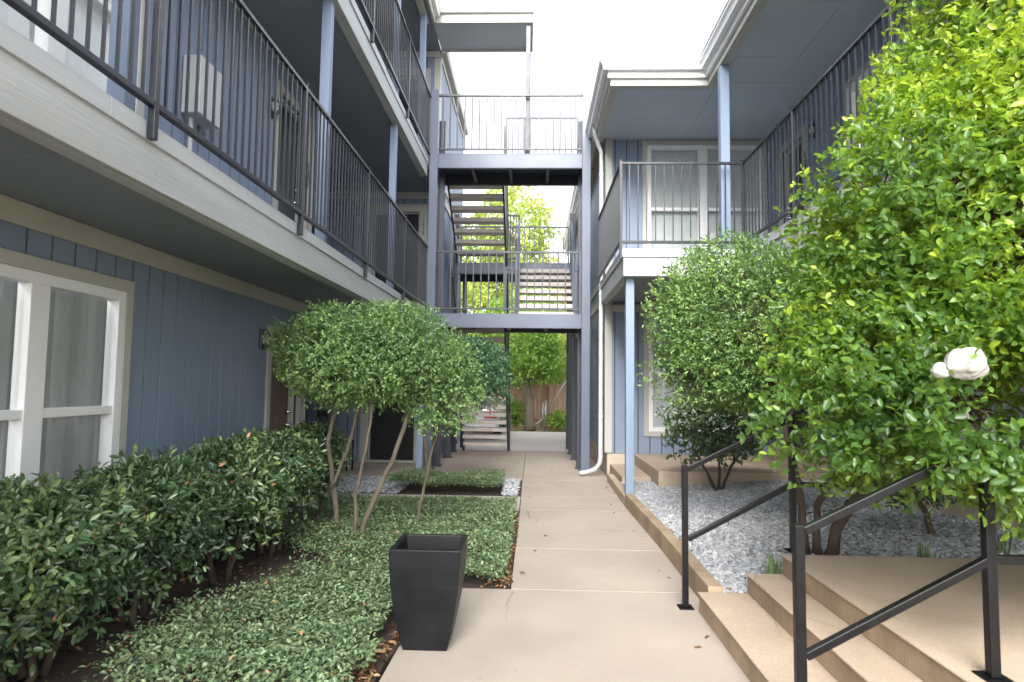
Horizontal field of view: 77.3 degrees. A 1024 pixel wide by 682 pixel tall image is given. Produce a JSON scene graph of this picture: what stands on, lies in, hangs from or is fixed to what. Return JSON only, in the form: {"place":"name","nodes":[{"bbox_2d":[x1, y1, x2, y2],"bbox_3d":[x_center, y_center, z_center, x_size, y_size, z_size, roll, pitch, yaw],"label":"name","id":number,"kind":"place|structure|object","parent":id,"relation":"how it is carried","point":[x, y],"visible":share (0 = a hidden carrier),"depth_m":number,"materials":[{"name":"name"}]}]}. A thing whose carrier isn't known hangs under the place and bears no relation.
{"place":"outdoors","nodes":[
{"label":"outdoors","id":0,"kind":"place"},
{"bbox_2d":[0,507,518,681],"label":"planting bed","id":1,"kind":"object","parent":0,"point":[67,663],"visible":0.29,"depth_m":4.12,"materials":[{"name":"soil"}]},
{"bbox_2d":[0,533,32,666],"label":"hedge shrub","id":2,"kind":"object","parent":1,"relation":"on","point":[12,571],"visible":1,"depth_m":2.65,"materials":[{"name":"green plant"}]},
{"bbox_2d":[0,471,161,681],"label":"hedge shrub","id":3,"kind":"object","parent":1,"relation":"on","point":[96,559],"visible":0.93,"depth_m":3.08,"materials":[{"name":"green plant"}]},
{"bbox_2d":[52,444,238,627],"bbox_3d":[-2.337,1.218,4.061,0.972,1.117,1.282,-1,-4,22],"label":"hedge shrub","id":4,"kind":"object","parent":1,"relation":"on","point":[167,490],"visible":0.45,"depth_m":3.94,"materials":[{"name":"green plant"}]},
{"bbox_2d":[174,429,298,584],"bbox_3d":[-2.197,1.242,4.919,1.018,1.172,1.241,1,-4,2],"label":"hedge shrub","id":5,"kind":"object","parent":1,"relation":"on","point":[262,490],"visible":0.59,"depth_m":4.77,"materials":[{"name":"green plant"}]},
{"bbox_2d":[37,513,519,681],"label":"fallen leaves","id":6,"kind":"object","parent":1,"relation":"on","point":[395,634],"visible":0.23,"depth_m":3.97,"materials":[{"name":"brown plant"}]},
{"bbox_2d":[232,427,327,556],"bbox_3d":[-2.120,1.323,5.676,0.925,1.136,1.208,1,-4,2],"label":"hedge shrub","id":7,"kind":"object","parent":1,"relation":"on","point":[303,459],"visible":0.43,"depth_m":5.62,"materials":[{"name":"green plant"}]},
{"bbox_2d":[79,491,517,681],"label":"ground cover","id":8,"kind":"object","parent":1,"relation":"on","point":[447,521],"visible":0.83,"depth_m":3.95,"materials":[{"name":"green plant"}]},
{"bbox_2d":[276,420,352,533],"bbox_3d":[-2.085,1.367,6.479,0.872,1.143,1.162,1,-4,2],"label":"hedge shrub","id":9,"kind":"object","parent":1,"relation":"on","point":[318,430],"visible":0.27,"depth_m":6.41,"materials":[{"name":"green plant"}]},
{"bbox_2d":[261,297,488,543],"bbox_3d":[-1.302,0.743,6.105,2.172,2.345,1.509,1,-4,2],"label":"tree","id":10,"kind":"object","parent":1,"relation":"on","point":[380,371],"visible":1,"depth_m":5.83,"materials":[{"name":"green plant"}]},
{"bbox_2d":[296,493,520,510],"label":"side path","id":11,"kind":"structure","parent":0,"point":[517,505],"depth_m":8.59,"materials":[{"name":"concrete"}]},
{"bbox_2d":[318,474,520,495],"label":"gravel","id":12,"kind":"structure","parent":0,"point":[369,484],"depth_m":9.34,"materials":[{"name":"grey gravel"}]},
{"bbox_2d":[422,332,514,469],"bbox_3d":[-0.722,1.016,9.809,1.529,2.332,1.304,1,-4,2],"label":"tree","id":13,"kind":"object","parent":12,"relation":"on","point":[495,367],"visible":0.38,"depth_m":9.66,"materials":[{"name":"green plant"}]},
{"bbox_2d":[326,480,521,496],"bbox_3d":[-1.265,2.216,9.516,2.810,0.108,1.520,1,-4,2],"label":"planting strip","id":14,"kind":"object","parent":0,"point":[444,489],"visible":0.36,"depth_m":9.21,"materials":[{"name":"soil"}]},
{"bbox_2d":[387,466,505,487],"bbox_3d":[-0.915,1.955,9.331,1.642,0.231,1.140,1,-4,2],"label":"ground cover","id":15,"kind":"object","parent":14,"relation":"on","point":[460,476],"visible":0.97,"depth_m":8.98,"materials":[{"name":"green plant"}]},
{"bbox_2d":[339,450,606,481],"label":"patio","id":16,"kind":"structure","parent":0,"point":[540,465],"depth_m":11.97,"materials":[{"name":"concrete"}]},
{"bbox_2d":[318,410,353,472],"bbox_3d":[-2.999,1.712,10.963,0.553,1.030,0.460,1,-4,2],"label":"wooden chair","id":17,"kind":"object","parent":16,"relation":"on","point":[322,413],"visible":0.41,"depth_m":11.05,"materials":[{"name":"brown wood"}]},
{"bbox_2d":[423,89,590,470],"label":"steel staircase","id":18,"kind":"structure","parent":16,"relation":"on","point":[504,171],"depth_m":12.00,"materials":[{"name":"metal"}]},
{"bbox_2d":[0,407,968,648],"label":"ground","id":19,"kind":"structure","parent":0,"point":[537,430],"depth_m":21.93,"materials":[{"name":"brown soil"}]},
{"bbox_2d":[0,0,533,646],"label":"apartment building","id":20,"kind":"structure","parent":19,"relation":"on","point":[196,196],"depth_m":5.02,"materials":[{"name":"blue wood"}]},
{"bbox_2d":[0,247,134,556],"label":"window","id":21,"kind":"structure","parent":20,"relation":"in","point":[66,330],"depth_m":4.13,"materials":[{"name":"white plastic"}]},
{"bbox_2d":[0,0,149,117],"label":"window","id":22,"kind":"structure","parent":20,"relation":"in","point":[8,15],"depth_m":4.28,"materials":[{"name":"white plastic"}]},
{"bbox_2d":[262,325,302,518],"bbox_3d":[-2.773,0.924,7.595,0.180,2.140,1.050,1,-4,2],"label":"door","id":23,"kind":"structure","parent":20,"relation":"in","point":[278,406],"depth_m":7.66,"materials":[{"name":"brown paint"}]},
{"bbox_2d":[272,80,310,229],"bbox_3d":[-2.737,-1.879,7.790,0.180,2.160,1.050,1,-4,2],"label":"door","id":24,"kind":"structure","parent":20,"relation":"in","point":[276,204],"depth_m":7.89,"materials":[{"name":"black paint"}]},
{"bbox_2d":[359,350,416,462],"bbox_3d":[-2.325,1.239,12.468,1.210,2.200,0.180,1,-4,2],"label":"door","id":25,"kind":"structure","parent":20,"relation":"in","point":[385,430],"depth_m":12.47,"materials":[{"name":"black paint"}]},
{"bbox_2d":[368,204,427,310],"bbox_3d":[-2.289,-1.579,12.664,1.210,2.250,0.180,1,-4,2],"label":"door","id":26,"kind":"structure","parent":20,"relation":"in","point":[416,219],"depth_m":12.68,"materials":[{"name":"black paint"}]},
{"bbox_2d":[386,68,430,164],"bbox_3d":[-2.253,-4.352,12.857,1.210,2.250,0.180,1,-4,2],"label":"door","id":27,"kind":"structure","parent":20,"relation":"in","point":[428,71],"depth_m":12.88,"materials":[{"name":"black paint"}]},
{"bbox_2d":[461,282,518,382],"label":"tree","id":28,"kind":"object","parent":19,"relation":"on","point":[484,296],"visible":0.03,"depth_m":24.74,"materials":[{"name":"green plant"}]},
{"bbox_2d":[462,213,559,313],"bbox_3d":[-0.184,-1.351,31.395,7.754,10.081,4.051,1,-4,-10],"label":"tree","id":29,"kind":"object","parent":19,"relation":"on","point":[474,248],"visible":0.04,"depth_m":31.12,"materials":[{"name":"green plant"}]},
{"bbox_2d":[461,186,564,405],"bbox_3d":[-0.450,-2.048,28.229,6.094,11.043,4.019,1,-4,2],"label":"tree","id":30,"kind":"object","parent":19,"relation":"on","point":[535,219],"visible":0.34,"depth_m":27.73,"materials":[{"name":"green plant"}]},
{"bbox_2d":[460,336,565,403],"bbox_3d":[0.374,1.129,25.000,7.738,4.250,3.222,1,-4,2],"label":"tree","id":31,"kind":"object","parent":19,"relation":"on","point":[524,383],"visible":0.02,"depth_m":24.14,"materials":[{"name":"green plant"}]},
{"bbox_2d":[467,283,566,426],"bbox_3d":[-0.149,0.419,23.884,3.325,5.526,4.212,-3,-5,40],"label":"tree","id":32,"kind":"object","parent":19,"relation":"on","point":[499,304],"visible":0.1,"depth_m":23.55,"materials":[{"name":"green plant"}]},
{"bbox_2d":[508,395,525,430],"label":"shrub","id":33,"kind":"object","parent":19,"relation":"on","point":[518,410],"visible":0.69,"depth_m":22.04,"materials":[{"name":"green plant"}]},
{"bbox_2d":[484,384,565,427],"bbox_3d":[0.731,2.298,22.448,18.080,1.550,0.190,1,-4,2],"label":"timber fence","id":34,"kind":"object","parent":19,"relation":"on","point":[546,393],"visible":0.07,"depth_m":22.48,"materials":[{"name":"brown wood"}]},
{"bbox_2d":[491,302,565,430],"bbox_3d":[0.621,0.856,21.486,2.968,4.309,2.543,1,-4,2],"label":"tree","id":35,"kind":"object","parent":19,"relation":"on","point":[540,349],"visible":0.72,"depth_m":21.04,"materials":[{"name":"green plant"}]},
{"bbox_2d":[510,426,565,431],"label":"fallen leaves","id":36,"kind":"object","parent":19,"relation":"on","point":[520,427],"visible":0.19,"depth_m":21.33,"materials":[{"name":"brown plant"}]},
{"bbox_2d":[518,311,565,385],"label":"tree","id":37,"kind":"object","parent":19,"relation":"on","point":[563,335],"visible":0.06,"depth_m":23.20,"materials":[{"name":"green plant"}]},
{"bbox_2d":[535,380,565,429],"bbox_3d":[1.226,2.168,21.893,1.329,1.775,0.110,1,-4,2],"label":"brace post","id":38,"kind":"object","parent":19,"relation":"on","point":[545,411],"visible":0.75,"depth_m":21.85,"materials":[{"name":"grey wood"}]},
{"bbox_2d":[536,409,565,431],"bbox_3d":[1.568,2.816,22.065,1.460,0.964,0.888,1,-4,2],"label":"shrub","id":39,"kind":"object","parent":19,"relation":"on","point":[557,421],"visible":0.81,"depth_m":21.89,"materials":[{"name":"green plant"}]},
{"bbox_2d":[550,223,569,311],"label":"tree","id":40,"kind":"object","parent":19,"relation":"on","point":[564,254],"visible":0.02,"depth_m":30.33,"materials":[{"name":"green plant"}]},
{"bbox_2d":[607,474,624,505],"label":"kerb","id":41,"kind":"structure","parent":19,"relation":"on","point":[616,485],"depth_m":9.05,"materials":[{"name":"beige concrete"}]},
{"bbox_2d":[610,464,650,482],"bbox_3d":[1.827,2.174,10.018,0.415,0.300,1.500,1,-4,2],"label":"patio step","id":42,"kind":"object","parent":19,"relation":"on","point":[617,471],"visible":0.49,"depth_m":9.77,"materials":[{"name":"beige concrete"}]},
{"bbox_2d":[625,494,722,597],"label":"kerb","id":43,"kind":"structure","parent":19,"relation":"on","point":[666,540],"depth_m":5.57,"materials":[{"name":"concrete"}]},
{"bbox_2d":[634,454,823,487],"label":"raised patio","id":44,"kind":"structure","parent":19,"relation":"on","point":[660,470],"depth_m":8.94,"materials":[{"name":"beige concrete"}]},
{"bbox_2d":[562,0,1023,529],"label":"apartment building","id":45,"kind":"structure","parent":19,"relation":"on","point":[732,124],"depth_m":9.42,"materials":[{"name":"blue paint"}]},
{"bbox_2d":[642,140,767,248],"bbox_3d":[3.362,-2.239,11.217,2.160,2.560,0.149,1,-4,2],"label":"window","id":46,"kind":"structure","parent":45,"relation":"in","point":[652,150],"depth_m":11.27,"materials":[{"name":"white plastic"}]},
{"bbox_2d":[644,311,767,436],"bbox_3d":[3.336,0.569,11.021,2.140,2.150,0.149,1,-4,2],"label":"window","id":47,"kind":"structure","parent":45,"relation":"in","point":[653,426],"depth_m":11.04,"materials":[{"name":"white plastic"}]},
{"bbox_2d":[778,123,808,226],"bbox_3d":[4.456,-2.124,10.005,0.180,2.180,1.090,1,-4,2],"label":"door","id":48,"kind":"structure","parent":45,"relation":"in","point":[788,217],"depth_m":10.34,"materials":[{"name":"black paint"}]},
{"bbox_2d":[783,350,812,454],"bbox_3d":[4.420,0.649,9.812,0.180,2.060,1.090,1,-4,2],"label":"door","id":49,"kind":"structure","parent":45,"relation":"in","point":[800,424],"depth_m":9.89,"materials":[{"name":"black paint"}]},
{"bbox_2d":[845,0,946,183],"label":"window","id":50,"kind":"structure","parent":45,"relation":"in","point":[866,66],"depth_m":8.01,"materials":[{"name":"white plastic"}]},
{"bbox_2d":[894,340,1023,450],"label":"window","id":51,"kind":"structure","parent":45,"relation":"in","point":[1005,406],"depth_m":5.76,"materials":[{"name":"white plastic"}]},
{"bbox_2d":[698,554,1023,681],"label":"concrete steps","id":52,"kind":"structure","parent":19,"relation":"on","point":[938,637],"depth_m":3.36,"materials":[{"name":"beige concrete"}]},
{"bbox_2d":[791,436,1023,681],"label":"handrail","id":53,"kind":"object","parent":52,"relation":"on","point":[988,561],"visible":0.8,"depth_m":2.50,"materials":[{"name":"black metal"}]},
{"bbox_2d":[456,431,567,450],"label":"road","id":54,"kind":"structure","parent":0,"point":[537,441],"depth_m":17.33,"materials":[{"name":"grey concrete"}]},
{"bbox_2d":[459,396,505,433],"bbox_3d":[-1.143,2.149,19.378,1.820,1.369,4.385,1,-4,2],"label":"parked car","id":55,"kind":"object","parent":54,"relation":"on","point":[489,418],"visible":0.16,"depth_m":17.24,"materials":[{"name":"white paint"}]},
{"bbox_2d":[379,480,749,681],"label":"walkway","id":56,"kind":"structure","parent":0,"point":[593,594],"depth_m":4.20,"materials":[{"name":"concrete"}]},
{"bbox_2d":[389,533,467,650],"bbox_3d":[-0.486,1.470,3.755,0.406,0.575,0.406,1,-4,2],"label":"planter","id":57,"kind":"object","parent":56,"relation":"on","point":[426,572],"visible":1,"depth_m":3.58,"materials":[{"name":"black plastic"}]},
{"bbox_2d":[520,482,708,647],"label":"fallen leaves","id":58,"kind":"object","parent":56,"relation":"on","point":[706,636],"visible":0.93,"depth_m":5.11,"materials":[{"name":"brown plant"}]},
{"bbox_2d":[676,414,1012,609],"bbox_3d":[2.541,1.177,4.377,2.795,1.325,0.100,1,-4,2],"label":"handrail","id":59,"kind":"object","parent":56,"relation":"on","point":[686,538],"visible":0.68,"depth_m":4.39,"materials":[{"name":"black metal"}]},
{"bbox_2d":[439,0,903,383],"label":"sky","id":60,"kind":"structure","parent":0,"point":[570,39],"materials":[{"name":"white"}]},
{"bbox_2d":[621,479,1023,592],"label":"gravel","id":61,"kind":"structure","parent":0,"point":[738,543],"depth_m":5.71,"materials":[{"name":"grey gravel"}]},
{"bbox_2d":[654,393,785,490],"bbox_3d":[2.664,1.288,8.231,1.669,1.366,1.194,1,-4,2],"label":"dark shrub","id":62,"kind":"object","parent":61,"relation":"on","point":[719,439],"visible":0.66,"depth_m":8.07,"materials":[{"name":"green plant"}]},
{"bbox_2d":[634,224,866,554],"bbox_3d":[2.273,0.326,6.081,1.864,2.862,1.995,-3,-5,43],"label":"tree","id":63,"kind":"object","parent":61,"relation":"on","point":[735,376],"visible":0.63,"depth_m":5.74,"materials":[{"name":"green plant"}]},
{"bbox_2d":[764,552,780,573],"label":"grass tuft","id":64,"kind":"object","parent":61,"relation":"on","point":[774,569],"visible":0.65,"depth_m":4.53,"materials":[{"name":"green plant"}]},
{"bbox_2d":[648,492,969,590],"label":"fallen leaves","id":65,"kind":"object","parent":61,"relation":"on","point":[809,537],"visible":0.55,"depth_m":5.72,"materials":[{"name":"brown plant"}]},
{"bbox_2d":[736,0,1023,555],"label":"privet tree","id":66,"kind":"object","parent":61,"relation":"on","point":[951,240],"visible":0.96,"depth_m":2.92,"materials":[{"name":"green plant"}]},
{"bbox_2d":[930,347,989,379],"bbox_3d":[1.680,0.084,2.397,0.197,0.126,0.108,1,-4,2],"label":"plastic bag","id":67,"kind":"object","parent":66,"relation":"attached to","point":[960,364],"visible":0.92,"depth_m":2.37,"materials":[{"name":"white plastic"}]},
{"bbox_2d":[842,432,965,534],"bbox_3d":[3.294,1.172,5.338,1.044,0.906,0.961,1,-4,2],"label":"dark shrub","id":68,"kind":"object","parent":61,"relation":"on","point":[924,509],"visible":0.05,"depth_m":5.18,"materials":[{"name":"green plant"}]},
{"bbox_2d":[917,539,935,557],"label":"grass tuft","id":69,"kind":"object","parent":61,"relation":"on","point":[921,549],"visible":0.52,"depth_m":4.42,"materials":[{"name":"green plant"}]},
{"bbox_2d":[996,530,1014,554],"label":"grass tuft","id":70,"kind":"object","parent":61,"relation":"on","point":[1001,546],"visible":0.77,"depth_m":4.44,"materials":[{"name":"green plant"}]}
]}

